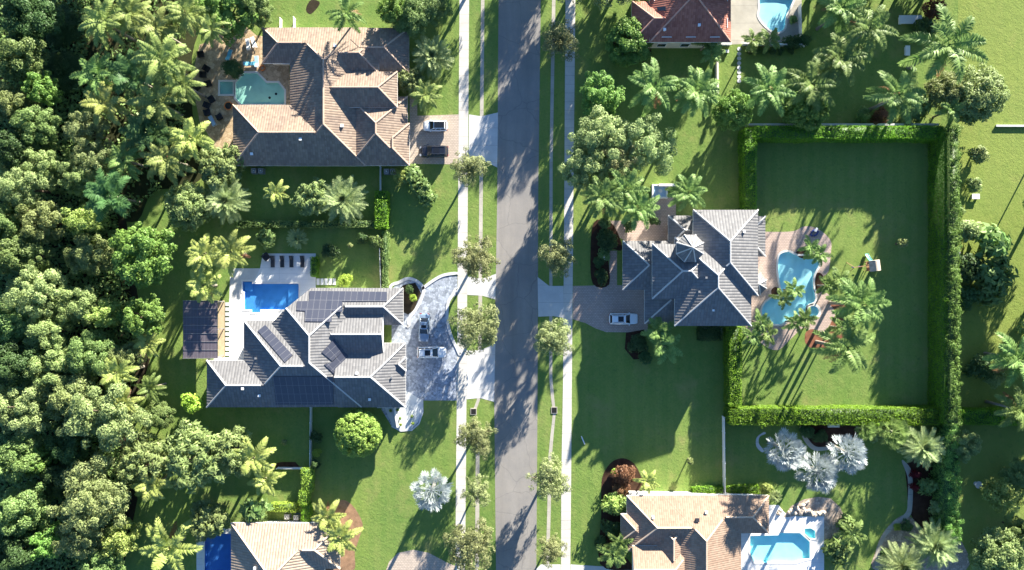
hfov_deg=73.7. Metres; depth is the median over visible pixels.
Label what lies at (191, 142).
palm
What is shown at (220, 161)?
broadleaf tree
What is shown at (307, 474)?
hedge
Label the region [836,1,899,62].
royal palm
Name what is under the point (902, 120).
shrub
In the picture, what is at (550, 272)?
gutter strip
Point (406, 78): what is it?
broadleaf tree
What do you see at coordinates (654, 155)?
oak tree
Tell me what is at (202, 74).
garden chair
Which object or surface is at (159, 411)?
broadleaf tree
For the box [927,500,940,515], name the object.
shrub
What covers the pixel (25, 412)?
broadleaf tree
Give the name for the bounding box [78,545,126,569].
broadleaf tree
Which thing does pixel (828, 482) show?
silver palm
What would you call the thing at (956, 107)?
palm
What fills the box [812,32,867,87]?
royal palm
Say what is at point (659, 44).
window
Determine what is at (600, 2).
broadleaf tree
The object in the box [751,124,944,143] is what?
hedge
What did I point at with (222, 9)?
broadleaf tree
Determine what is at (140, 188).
leaf litter
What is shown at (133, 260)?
broadleaf tree
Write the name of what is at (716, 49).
palm
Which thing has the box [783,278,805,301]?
palm
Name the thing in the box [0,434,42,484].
broadleaf tree
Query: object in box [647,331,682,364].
palm
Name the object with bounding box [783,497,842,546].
patio
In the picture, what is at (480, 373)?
driveway apron
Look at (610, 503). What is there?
shrub
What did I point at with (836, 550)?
shrub
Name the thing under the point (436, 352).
parked car
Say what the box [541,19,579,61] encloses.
oak tree
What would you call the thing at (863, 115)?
shrub
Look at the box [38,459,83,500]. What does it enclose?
broadleaf tree
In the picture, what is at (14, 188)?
broadleaf tree
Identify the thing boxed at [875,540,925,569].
palm
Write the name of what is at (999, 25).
lawn
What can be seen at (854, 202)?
ground
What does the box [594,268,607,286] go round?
shrub
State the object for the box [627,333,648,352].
shrub
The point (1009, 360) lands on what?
royal palm
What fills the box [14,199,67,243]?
broadleaf tree
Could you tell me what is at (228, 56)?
sun lounger
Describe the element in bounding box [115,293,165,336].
broadleaf tree
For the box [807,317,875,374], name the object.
royal palm
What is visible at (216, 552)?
swimming pool
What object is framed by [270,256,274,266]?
sun lounger
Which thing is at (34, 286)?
broadleaf tree
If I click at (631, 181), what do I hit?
royal palm
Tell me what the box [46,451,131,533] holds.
broadleaf tree
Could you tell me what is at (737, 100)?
broadleaf tree
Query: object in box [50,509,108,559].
broadleaf tree
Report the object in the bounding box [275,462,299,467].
garden bed
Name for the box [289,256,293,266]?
sun lounger
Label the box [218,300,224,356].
timber strip
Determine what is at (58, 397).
broadleaf tree
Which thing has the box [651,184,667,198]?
fountain
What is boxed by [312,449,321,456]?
shrub
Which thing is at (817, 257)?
palm
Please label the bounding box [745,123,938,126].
garden wall
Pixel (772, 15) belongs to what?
swimming pool
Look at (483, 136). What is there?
driveway apron
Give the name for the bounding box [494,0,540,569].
road
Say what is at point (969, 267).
shrub
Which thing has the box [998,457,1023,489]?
broadleaf tree
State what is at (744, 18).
pool deck
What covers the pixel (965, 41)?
royal palm
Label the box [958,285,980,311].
shrub
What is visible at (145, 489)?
palm
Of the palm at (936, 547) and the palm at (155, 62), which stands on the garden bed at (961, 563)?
the palm at (936, 547)
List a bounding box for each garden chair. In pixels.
[196,51,204,57]
[199,71,206,77]
[201,64,210,72]
[204,79,212,86]
[261,252,269,260]
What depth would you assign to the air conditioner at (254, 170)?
116.43 m
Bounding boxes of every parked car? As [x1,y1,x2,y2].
[417,313,430,341]
[417,346,445,358]
[419,144,447,157]
[423,119,447,131]
[609,312,637,325]
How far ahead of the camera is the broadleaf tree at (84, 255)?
110.36 m
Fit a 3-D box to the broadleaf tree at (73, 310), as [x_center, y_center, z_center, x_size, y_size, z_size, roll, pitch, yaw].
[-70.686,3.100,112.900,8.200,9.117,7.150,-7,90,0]
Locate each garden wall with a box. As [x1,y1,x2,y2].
[377,407,398,427]
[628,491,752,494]
[658,184,674,186]
[715,62,718,93]
[742,42,806,46]
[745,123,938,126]
[995,125,1023,126]
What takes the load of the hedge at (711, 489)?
on the ground at (854, 202)
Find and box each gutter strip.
[474,0,483,407]
[475,452,479,569]
[546,0,555,563]
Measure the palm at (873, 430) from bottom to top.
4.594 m
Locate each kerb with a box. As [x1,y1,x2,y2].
[389,277,424,327]
[391,399,423,431]
[421,272,457,289]
[446,288,462,355]
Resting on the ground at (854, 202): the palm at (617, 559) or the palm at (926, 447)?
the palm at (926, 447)
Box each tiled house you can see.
[230,520,339,569]
[232,27,409,165]
[620,494,769,569]
[631,0,731,47]
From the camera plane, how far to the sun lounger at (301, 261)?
116.92 m
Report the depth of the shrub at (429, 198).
115.64 m
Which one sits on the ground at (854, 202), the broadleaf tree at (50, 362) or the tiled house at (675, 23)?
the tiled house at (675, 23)
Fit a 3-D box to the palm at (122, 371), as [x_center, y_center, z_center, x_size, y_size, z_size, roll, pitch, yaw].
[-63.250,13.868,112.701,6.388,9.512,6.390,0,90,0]
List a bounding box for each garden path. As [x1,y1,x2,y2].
[756,432,765,451]
[800,426,828,450]
[875,460,912,569]
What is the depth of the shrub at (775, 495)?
116.09 m
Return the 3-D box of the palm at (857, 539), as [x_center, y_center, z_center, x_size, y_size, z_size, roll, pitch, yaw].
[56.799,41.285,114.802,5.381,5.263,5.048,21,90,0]
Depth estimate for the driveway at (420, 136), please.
117.33 m
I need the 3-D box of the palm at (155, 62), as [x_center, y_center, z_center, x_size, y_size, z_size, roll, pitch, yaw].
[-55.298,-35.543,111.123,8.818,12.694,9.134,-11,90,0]
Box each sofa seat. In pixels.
[202,101,210,108]
[203,109,210,115]
[207,95,215,103]
[215,113,222,120]
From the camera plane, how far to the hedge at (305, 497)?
115.59 m
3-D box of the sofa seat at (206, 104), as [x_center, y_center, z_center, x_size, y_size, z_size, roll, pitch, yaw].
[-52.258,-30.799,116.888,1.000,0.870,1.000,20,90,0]
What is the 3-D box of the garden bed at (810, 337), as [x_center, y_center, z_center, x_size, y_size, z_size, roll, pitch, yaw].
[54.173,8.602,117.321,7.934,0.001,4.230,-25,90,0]
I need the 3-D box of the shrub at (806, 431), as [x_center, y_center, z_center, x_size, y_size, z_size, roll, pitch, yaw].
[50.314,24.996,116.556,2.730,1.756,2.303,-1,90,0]
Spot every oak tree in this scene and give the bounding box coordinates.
[442,516,495,569]
[446,302,500,355]
[450,146,490,186]
[451,234,500,283]
[453,416,497,460]
[460,473,490,506]
[525,452,571,501]
[533,317,574,356]
[535,532,567,568]
[537,235,577,277]
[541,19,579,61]
[557,145,610,189]
[567,104,638,172]
[601,144,638,179]
[619,113,677,175]
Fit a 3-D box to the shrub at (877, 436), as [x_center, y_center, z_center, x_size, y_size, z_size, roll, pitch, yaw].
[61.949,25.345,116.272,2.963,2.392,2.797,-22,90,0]
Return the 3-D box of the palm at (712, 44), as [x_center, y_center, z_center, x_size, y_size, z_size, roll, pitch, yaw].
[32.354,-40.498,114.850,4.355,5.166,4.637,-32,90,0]
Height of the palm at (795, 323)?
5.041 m
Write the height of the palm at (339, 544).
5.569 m
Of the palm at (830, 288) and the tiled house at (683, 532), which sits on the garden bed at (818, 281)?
the palm at (830, 288)
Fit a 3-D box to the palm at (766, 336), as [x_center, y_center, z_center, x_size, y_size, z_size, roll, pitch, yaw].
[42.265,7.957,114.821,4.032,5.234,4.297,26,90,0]
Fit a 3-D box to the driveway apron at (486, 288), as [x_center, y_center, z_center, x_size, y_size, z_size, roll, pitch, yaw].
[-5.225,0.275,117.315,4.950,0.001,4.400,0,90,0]
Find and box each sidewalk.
[455,0,468,569]
[561,0,574,569]
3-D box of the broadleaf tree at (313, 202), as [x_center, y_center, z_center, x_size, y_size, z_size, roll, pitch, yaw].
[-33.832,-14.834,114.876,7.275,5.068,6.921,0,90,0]
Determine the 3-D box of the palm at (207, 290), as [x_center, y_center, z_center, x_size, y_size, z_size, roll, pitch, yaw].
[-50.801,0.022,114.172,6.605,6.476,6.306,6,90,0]
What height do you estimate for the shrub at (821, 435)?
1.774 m
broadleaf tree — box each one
[0,0,64,46]
[0,34,50,87]
[0,80,43,121]
[0,126,50,169]
[0,156,56,213]
[0,201,33,241]
[0,234,55,276]
[0,263,68,320]
[0,301,42,342]
[0,337,55,386]
[0,381,62,438]
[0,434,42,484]
[0,481,54,537]
[0,523,43,569]
[9,104,61,150]
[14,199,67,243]
[17,444,59,475]
[19,70,62,105]
[19,146,65,187]
[22,308,74,354]
[22,343,72,386]
[29,520,69,561]
[35,370,99,417]
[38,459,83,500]
[42,48,86,96]
[44,421,97,465]
[45,3,87,48]
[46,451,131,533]
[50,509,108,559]
[52,284,106,326]
[55,377,152,452]
[57,159,95,196]
[60,203,110,244]
[62,111,114,158]
[62,232,115,274]
[63,329,119,377]
[68,139,113,179]
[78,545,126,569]
[83,298,124,327]
[100,516,142,557]
[107,221,177,288]
[107,342,146,373]
[114,431,169,486]
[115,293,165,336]
[143,400,175,431]
[161,417,235,493]
[163,179,213,232]
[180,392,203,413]
[189,499,230,542]
[194,142,244,189]
[195,0,263,46]
[207,425,253,477]
[235,0,274,28]
[288,176,328,216]
[333,409,382,457]
[368,235,382,249]
[375,0,405,26]
[388,0,431,38]
[398,68,424,96]
[425,0,453,26]
[557,0,581,4]
[579,70,625,118]
[593,0,641,10]
[604,15,653,67]
[711,88,753,131]
[781,91,829,131]
[923,70,965,110]
[950,430,982,463]
[951,62,1010,125]
[967,526,1023,569]
[979,466,1023,513]
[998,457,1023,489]
[1002,515,1023,545]
[1017,321,1023,341]
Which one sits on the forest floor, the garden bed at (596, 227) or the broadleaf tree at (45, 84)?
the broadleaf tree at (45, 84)
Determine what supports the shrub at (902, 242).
on the ground at (854, 202)
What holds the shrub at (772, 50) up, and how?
on the ground at (854, 202)
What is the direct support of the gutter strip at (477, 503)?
on the ground at (854, 202)
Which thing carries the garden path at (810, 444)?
on the garden bed at (843, 430)
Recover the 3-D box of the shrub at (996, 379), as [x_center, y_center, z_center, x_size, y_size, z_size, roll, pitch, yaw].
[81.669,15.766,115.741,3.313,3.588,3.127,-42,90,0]
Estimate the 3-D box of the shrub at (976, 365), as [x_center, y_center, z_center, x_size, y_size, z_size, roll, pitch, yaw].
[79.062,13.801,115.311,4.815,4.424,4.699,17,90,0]
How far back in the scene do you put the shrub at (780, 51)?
116.50 m
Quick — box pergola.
[183,301,223,357]
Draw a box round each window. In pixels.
[656,43,666,46]
[679,43,690,46]
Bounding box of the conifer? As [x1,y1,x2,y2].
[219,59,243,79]
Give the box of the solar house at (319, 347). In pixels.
[206,287,406,407]
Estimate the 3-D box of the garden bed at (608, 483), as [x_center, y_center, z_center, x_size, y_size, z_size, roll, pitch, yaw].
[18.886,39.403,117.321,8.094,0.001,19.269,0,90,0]
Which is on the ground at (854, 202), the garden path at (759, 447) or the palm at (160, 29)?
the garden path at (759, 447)
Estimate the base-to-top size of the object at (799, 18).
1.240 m
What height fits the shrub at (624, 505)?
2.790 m
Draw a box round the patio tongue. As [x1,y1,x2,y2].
[385,391,421,429]
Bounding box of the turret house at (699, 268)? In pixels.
[622,209,766,325]
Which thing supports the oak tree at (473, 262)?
on the ground at (854, 202)
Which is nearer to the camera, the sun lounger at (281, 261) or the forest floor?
the sun lounger at (281, 261)
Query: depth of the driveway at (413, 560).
117.33 m
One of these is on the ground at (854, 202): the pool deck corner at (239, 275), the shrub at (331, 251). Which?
the shrub at (331, 251)
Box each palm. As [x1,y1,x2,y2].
[69,52,116,95]
[78,0,136,49]
[79,81,131,125]
[83,168,139,221]
[97,352,144,389]
[103,48,161,99]
[103,138,147,180]
[106,0,155,39]
[108,387,145,416]
[118,110,173,154]
[126,77,186,134]
[129,6,186,46]
[129,466,173,502]
[131,31,195,88]
[132,332,165,358]
[136,372,167,402]
[139,139,196,185]
[139,518,202,569]
[162,66,206,105]
[163,0,212,38]
[168,117,214,160]
[184,233,221,273]
[185,267,222,303]
[196,13,232,48]
[203,179,251,223]
[211,229,255,276]
[232,436,275,478]
[247,462,286,496]
[263,179,288,207]
[286,228,308,249]
[311,498,346,529]
[320,175,368,225]
[322,518,363,556]
[324,0,366,33]
[408,79,442,113]
[409,467,452,511]
[411,35,454,80]
[578,174,623,218]
[596,536,628,568]
[604,532,633,550]
[609,166,650,214]
[618,189,660,230]
[627,57,679,116]
[633,470,659,493]
[640,316,674,351]
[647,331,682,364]
[665,174,707,211]
[672,65,721,117]
[691,42,720,55]
[700,43,725,69]
[740,327,761,346]
[741,28,764,55]
[742,63,796,117]
[748,308,770,331]
[758,321,777,346]
[759,27,780,53]
[763,426,806,471]
[768,288,794,309]
[782,311,805,334]
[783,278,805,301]
[784,53,836,115]
[791,307,818,330]
[795,451,839,493]
[798,235,820,259]
[806,244,832,266]
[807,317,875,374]
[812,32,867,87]
[815,0,866,31]
[815,274,838,295]
[824,315,858,338]
[825,266,851,294]
[825,277,891,330]
[826,433,867,474]
[832,519,867,546]
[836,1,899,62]
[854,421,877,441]
[863,64,926,124]
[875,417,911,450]
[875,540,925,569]
[896,425,945,470]
[897,3,988,84]
[904,518,961,569]
[932,96,964,127]
[982,331,1023,387]
[984,385,1023,431]
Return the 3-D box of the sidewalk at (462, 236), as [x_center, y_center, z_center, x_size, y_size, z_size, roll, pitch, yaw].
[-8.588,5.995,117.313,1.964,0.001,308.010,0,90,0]
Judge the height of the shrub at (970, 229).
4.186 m
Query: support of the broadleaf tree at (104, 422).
on the forest floor
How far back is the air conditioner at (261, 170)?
116.43 m
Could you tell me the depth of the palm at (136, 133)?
109.26 m
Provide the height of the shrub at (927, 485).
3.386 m
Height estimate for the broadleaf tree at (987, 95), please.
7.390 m
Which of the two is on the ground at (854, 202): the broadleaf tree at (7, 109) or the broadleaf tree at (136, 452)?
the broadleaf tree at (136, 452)
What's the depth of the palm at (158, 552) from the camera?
111.61 m
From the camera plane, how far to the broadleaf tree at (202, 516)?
113.41 m
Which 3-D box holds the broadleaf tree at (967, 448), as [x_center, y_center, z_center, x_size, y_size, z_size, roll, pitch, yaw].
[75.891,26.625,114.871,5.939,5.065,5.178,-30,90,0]
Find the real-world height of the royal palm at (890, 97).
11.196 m
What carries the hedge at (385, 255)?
on the ground at (854, 202)
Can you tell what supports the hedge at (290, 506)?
on the ground at (854, 202)
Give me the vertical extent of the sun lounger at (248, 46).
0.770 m
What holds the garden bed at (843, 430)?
on the ground at (854, 202)
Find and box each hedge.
[236,218,377,228]
[270,500,298,513]
[297,489,310,505]
[300,466,315,492]
[300,501,312,521]
[309,256,319,276]
[374,190,390,230]
[380,230,390,287]
[690,484,722,493]
[696,326,722,341]
[722,326,744,406]
[723,404,942,428]
[726,483,759,493]
[737,127,757,172]
[738,170,757,209]
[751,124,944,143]
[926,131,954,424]
[928,424,964,545]
[958,406,1023,425]
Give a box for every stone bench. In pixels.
[904,45,909,55]
[971,194,979,198]
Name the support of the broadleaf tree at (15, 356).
on the forest floor
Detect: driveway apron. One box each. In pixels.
[467,274,495,298]
[467,344,494,401]
[469,113,497,166]
[536,564,560,569]
[538,278,563,317]
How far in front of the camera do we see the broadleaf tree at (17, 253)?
107.77 m
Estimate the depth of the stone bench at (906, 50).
116.83 m
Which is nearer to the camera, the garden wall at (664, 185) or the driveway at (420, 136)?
the garden wall at (664, 185)
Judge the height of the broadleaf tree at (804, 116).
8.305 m
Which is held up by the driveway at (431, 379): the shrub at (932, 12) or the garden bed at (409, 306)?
the garden bed at (409, 306)
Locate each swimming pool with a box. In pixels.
[203,532,230,569]
[234,71,285,104]
[241,280,300,313]
[748,531,811,564]
[757,0,794,33]
[760,250,819,325]
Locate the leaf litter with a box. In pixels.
[86,0,209,221]
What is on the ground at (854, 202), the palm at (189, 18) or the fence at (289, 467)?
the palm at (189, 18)
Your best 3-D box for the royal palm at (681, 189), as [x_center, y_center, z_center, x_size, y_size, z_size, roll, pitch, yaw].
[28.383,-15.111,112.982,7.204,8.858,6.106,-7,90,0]
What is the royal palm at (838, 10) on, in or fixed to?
on the ground at (854, 202)
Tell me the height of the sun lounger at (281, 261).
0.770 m
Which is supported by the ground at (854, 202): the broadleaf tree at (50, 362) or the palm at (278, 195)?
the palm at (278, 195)
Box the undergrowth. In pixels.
[0,0,185,569]
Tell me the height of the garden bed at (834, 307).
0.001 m
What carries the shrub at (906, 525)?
on the garden bed at (961, 563)
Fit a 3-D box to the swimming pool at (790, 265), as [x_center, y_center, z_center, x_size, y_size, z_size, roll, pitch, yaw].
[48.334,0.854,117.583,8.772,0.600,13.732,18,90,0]
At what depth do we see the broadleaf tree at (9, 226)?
108.08 m
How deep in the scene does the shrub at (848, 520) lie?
115.90 m
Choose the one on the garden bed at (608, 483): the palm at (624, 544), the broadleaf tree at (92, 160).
the palm at (624, 544)
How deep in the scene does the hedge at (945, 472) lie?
113.89 m
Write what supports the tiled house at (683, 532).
on the ground at (854, 202)
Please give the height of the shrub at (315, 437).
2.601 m
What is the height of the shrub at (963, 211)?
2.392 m
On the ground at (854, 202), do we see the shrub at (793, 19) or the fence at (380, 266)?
the fence at (380, 266)
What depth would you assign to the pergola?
114.33 m
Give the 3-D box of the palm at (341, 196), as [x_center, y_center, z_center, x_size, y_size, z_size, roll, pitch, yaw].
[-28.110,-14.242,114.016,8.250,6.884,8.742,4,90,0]
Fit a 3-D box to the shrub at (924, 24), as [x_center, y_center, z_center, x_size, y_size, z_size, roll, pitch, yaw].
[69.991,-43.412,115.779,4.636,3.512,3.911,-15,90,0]
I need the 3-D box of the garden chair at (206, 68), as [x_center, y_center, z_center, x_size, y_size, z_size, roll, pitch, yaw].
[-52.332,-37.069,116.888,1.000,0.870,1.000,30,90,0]
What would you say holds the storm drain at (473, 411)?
on the ground at (854, 202)
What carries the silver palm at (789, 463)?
on the ground at (854, 202)
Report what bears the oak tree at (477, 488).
on the gutter strip at (477, 503)
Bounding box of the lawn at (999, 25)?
[958,0,1023,569]
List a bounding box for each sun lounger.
[208,115,216,126]
[225,49,232,59]
[243,61,254,66]
[245,38,251,50]
[250,37,256,47]
[254,56,258,67]
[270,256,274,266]
[280,256,284,266]
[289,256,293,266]
[300,256,304,266]
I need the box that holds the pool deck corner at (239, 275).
[229,269,258,298]
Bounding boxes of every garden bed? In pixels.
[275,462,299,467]
[306,0,319,13]
[326,500,362,569]
[401,283,420,313]
[590,219,621,287]
[598,458,643,569]
[613,34,650,62]
[625,330,645,358]
[771,287,777,294]
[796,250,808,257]
[800,424,860,446]
[805,318,844,348]
[813,273,823,293]
[831,301,844,313]
[871,515,969,569]
[905,459,931,531]
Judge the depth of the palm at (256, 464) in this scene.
111.97 m
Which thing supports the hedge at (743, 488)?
on the ground at (854, 202)
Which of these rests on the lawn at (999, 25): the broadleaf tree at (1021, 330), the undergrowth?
the broadleaf tree at (1021, 330)
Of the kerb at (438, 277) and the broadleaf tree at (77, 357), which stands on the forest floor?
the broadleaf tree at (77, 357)
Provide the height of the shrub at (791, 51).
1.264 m
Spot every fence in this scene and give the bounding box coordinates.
[276,467,303,468]
[309,407,311,468]
[379,236,381,287]
[722,416,725,493]
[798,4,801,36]
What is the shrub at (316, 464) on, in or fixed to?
on the ground at (854, 202)
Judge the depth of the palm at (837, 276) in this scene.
112.83 m
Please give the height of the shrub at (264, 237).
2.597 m
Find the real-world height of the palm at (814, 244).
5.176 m
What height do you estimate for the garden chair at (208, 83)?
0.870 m
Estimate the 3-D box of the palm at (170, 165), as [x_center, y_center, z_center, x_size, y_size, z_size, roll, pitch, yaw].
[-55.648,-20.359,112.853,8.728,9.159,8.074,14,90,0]
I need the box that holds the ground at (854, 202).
[124,0,957,569]
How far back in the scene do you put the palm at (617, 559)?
112.63 m
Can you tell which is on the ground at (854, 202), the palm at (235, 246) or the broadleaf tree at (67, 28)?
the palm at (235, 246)
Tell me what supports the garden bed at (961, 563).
on the ground at (854, 202)
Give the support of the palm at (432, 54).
on the ground at (854, 202)
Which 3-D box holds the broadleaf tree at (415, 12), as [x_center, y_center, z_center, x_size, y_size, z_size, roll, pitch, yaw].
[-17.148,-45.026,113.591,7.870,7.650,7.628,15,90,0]
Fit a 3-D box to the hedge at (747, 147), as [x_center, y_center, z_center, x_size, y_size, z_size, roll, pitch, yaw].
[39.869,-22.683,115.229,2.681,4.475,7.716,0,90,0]
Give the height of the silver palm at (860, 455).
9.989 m
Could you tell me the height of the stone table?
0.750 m
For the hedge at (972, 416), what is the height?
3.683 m
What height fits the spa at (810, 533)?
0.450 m
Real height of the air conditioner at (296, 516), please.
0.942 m
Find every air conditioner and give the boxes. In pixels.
[251,168,257,173]
[258,168,264,173]
[284,512,290,518]
[293,513,299,519]
[384,169,389,174]
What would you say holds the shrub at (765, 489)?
on the ground at (854, 202)
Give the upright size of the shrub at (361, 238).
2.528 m
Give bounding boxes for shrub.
[146,439,165,454]
[238,497,274,522]
[254,227,276,249]
[309,430,322,443]
[310,458,320,469]
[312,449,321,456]
[321,243,340,258]
[337,274,352,286]
[356,232,368,243]
[390,168,407,184]
[402,164,422,183]
[405,284,413,293]
[409,176,431,199]
[409,294,416,301]
[419,189,438,207]
[593,256,605,268]
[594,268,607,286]
[594,535,607,548]
[596,228,617,251]
[597,248,610,260]
[598,217,610,230]
[599,492,625,515]
[600,518,620,537]
[610,464,635,489]
[612,483,626,495]
[619,496,625,512]
[623,219,633,232]
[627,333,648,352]
[638,350,652,364]
[649,217,660,224]
[686,457,693,464]
[759,483,773,494]
[769,47,775,54]
[769,490,781,502]
[778,47,784,55]
[781,34,799,48]
[787,48,794,54]
[789,15,797,24]
[798,33,811,47]
[798,425,814,438]
[811,429,827,442]
[820,537,854,568]
[835,512,856,533]
[855,105,870,122]
[867,427,884,442]
[870,106,893,124]
[879,547,891,559]
[893,523,901,530]
[895,238,907,247]
[897,94,931,122]
[900,112,912,126]
[900,518,913,531]
[907,482,919,491]
[909,469,921,478]
[911,16,936,37]
[916,477,938,495]
[921,0,946,20]
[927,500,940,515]
[958,207,965,215]
[958,219,982,242]
[958,252,985,282]
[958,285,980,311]
[961,353,993,379]
[964,177,982,192]
[965,145,989,164]
[972,222,1014,259]
[974,280,1008,308]
[977,253,1019,291]
[983,368,1006,389]
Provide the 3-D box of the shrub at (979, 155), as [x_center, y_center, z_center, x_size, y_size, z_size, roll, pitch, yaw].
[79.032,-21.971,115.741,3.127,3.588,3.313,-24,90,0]
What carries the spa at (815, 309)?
in the ground at (854, 202)
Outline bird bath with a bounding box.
[974,481,981,487]
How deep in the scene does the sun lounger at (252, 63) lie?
116.92 m
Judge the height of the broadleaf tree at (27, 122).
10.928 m
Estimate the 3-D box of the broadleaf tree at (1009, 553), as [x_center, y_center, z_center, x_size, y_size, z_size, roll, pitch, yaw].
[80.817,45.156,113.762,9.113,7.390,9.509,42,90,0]
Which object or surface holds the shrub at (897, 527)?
on the garden bed at (961, 563)
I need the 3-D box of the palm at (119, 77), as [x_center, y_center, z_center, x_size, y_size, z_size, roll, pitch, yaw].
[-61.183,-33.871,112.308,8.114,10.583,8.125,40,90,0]
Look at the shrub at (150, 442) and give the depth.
113.96 m
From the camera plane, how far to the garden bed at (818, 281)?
117.32 m
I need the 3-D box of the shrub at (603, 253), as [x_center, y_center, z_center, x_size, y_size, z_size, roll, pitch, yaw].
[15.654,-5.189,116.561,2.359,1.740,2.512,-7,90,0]
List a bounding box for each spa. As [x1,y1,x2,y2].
[218,80,234,95]
[803,527,816,539]
[805,304,820,317]
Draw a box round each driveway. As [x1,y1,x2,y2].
[381,275,456,431]
[386,550,454,569]
[410,97,458,163]
[571,564,609,569]
[573,251,647,331]
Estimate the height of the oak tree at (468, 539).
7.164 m
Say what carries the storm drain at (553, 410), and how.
on the ground at (854, 202)
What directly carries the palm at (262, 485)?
on the ground at (854, 202)
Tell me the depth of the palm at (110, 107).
108.70 m
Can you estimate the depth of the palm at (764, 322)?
112.91 m
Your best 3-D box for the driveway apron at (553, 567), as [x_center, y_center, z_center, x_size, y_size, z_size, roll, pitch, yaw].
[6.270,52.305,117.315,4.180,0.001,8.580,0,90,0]
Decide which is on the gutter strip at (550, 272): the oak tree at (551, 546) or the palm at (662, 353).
the oak tree at (551, 546)
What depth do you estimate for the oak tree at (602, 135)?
109.60 m
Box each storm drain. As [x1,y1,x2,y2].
[471,408,476,414]
[551,407,556,413]
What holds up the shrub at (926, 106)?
on the ground at (854, 202)
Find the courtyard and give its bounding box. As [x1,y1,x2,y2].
[611,196,675,240]
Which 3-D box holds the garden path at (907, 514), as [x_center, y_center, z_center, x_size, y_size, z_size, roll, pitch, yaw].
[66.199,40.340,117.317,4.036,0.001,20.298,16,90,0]
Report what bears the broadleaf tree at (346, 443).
on the ground at (854, 202)
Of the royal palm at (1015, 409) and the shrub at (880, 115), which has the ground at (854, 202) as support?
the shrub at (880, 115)
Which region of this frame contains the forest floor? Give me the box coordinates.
[0,0,149,569]
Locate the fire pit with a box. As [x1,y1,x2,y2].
[224,101,232,109]
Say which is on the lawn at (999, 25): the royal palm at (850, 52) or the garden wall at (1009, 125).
the garden wall at (1009, 125)
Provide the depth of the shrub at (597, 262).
116.17 m
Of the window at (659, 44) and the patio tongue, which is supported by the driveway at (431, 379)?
the patio tongue
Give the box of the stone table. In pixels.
[898,15,921,23]
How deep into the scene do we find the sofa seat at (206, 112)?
116.86 m
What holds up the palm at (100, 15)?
on the leaf litter
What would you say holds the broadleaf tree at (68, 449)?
on the forest floor
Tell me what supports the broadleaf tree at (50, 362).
on the forest floor
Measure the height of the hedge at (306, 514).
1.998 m
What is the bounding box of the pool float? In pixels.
[810,227,818,236]
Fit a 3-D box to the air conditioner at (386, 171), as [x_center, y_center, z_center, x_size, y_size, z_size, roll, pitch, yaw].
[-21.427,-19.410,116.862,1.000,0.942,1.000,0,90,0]
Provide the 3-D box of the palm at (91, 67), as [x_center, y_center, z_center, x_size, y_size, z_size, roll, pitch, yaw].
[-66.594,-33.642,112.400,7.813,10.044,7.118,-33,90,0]
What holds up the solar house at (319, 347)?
on the ground at (854, 202)
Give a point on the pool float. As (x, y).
(815, 230)
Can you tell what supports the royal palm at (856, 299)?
on the garden bed at (834, 307)
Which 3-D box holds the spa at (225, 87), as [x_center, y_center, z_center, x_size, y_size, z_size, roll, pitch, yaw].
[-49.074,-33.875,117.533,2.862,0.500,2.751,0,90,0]
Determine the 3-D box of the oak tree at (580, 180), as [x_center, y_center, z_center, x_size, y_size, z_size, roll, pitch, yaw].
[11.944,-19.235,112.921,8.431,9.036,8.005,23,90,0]
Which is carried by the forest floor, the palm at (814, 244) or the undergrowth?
the undergrowth
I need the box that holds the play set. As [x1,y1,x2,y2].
[846,253,880,271]
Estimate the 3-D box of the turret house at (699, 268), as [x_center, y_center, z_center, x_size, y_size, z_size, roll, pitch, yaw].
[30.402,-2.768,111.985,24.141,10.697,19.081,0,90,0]
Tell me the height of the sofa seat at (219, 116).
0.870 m
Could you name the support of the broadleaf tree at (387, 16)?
on the ground at (854, 202)
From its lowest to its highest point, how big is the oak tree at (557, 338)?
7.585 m
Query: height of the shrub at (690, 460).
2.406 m
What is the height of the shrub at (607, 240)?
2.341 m
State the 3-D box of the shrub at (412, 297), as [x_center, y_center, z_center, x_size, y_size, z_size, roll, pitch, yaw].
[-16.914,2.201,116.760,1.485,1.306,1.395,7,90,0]
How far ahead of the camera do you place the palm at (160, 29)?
107.87 m
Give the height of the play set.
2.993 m
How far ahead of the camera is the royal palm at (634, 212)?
108.93 m
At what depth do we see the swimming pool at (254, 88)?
117.88 m
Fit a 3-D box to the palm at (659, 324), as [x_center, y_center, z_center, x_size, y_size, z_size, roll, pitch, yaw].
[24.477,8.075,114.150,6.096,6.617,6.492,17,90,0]
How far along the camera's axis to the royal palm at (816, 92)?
107.86 m
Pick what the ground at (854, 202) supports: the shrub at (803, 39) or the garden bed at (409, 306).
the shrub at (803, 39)
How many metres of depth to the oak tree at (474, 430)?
112.21 m
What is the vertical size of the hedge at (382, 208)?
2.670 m
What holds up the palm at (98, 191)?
on the leaf litter
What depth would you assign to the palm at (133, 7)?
107.84 m
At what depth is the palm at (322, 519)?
112.90 m
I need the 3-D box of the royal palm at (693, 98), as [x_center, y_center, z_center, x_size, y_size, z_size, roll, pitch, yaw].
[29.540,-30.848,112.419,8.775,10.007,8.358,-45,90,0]
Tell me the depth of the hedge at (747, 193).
114.19 m
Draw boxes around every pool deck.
[193,20,289,148]
[196,529,230,569]
[214,254,315,359]
[731,0,801,43]
[741,505,823,569]
[746,226,834,349]
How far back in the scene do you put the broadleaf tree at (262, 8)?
111.59 m
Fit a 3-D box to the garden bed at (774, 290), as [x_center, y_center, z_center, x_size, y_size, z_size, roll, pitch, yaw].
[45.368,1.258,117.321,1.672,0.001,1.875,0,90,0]

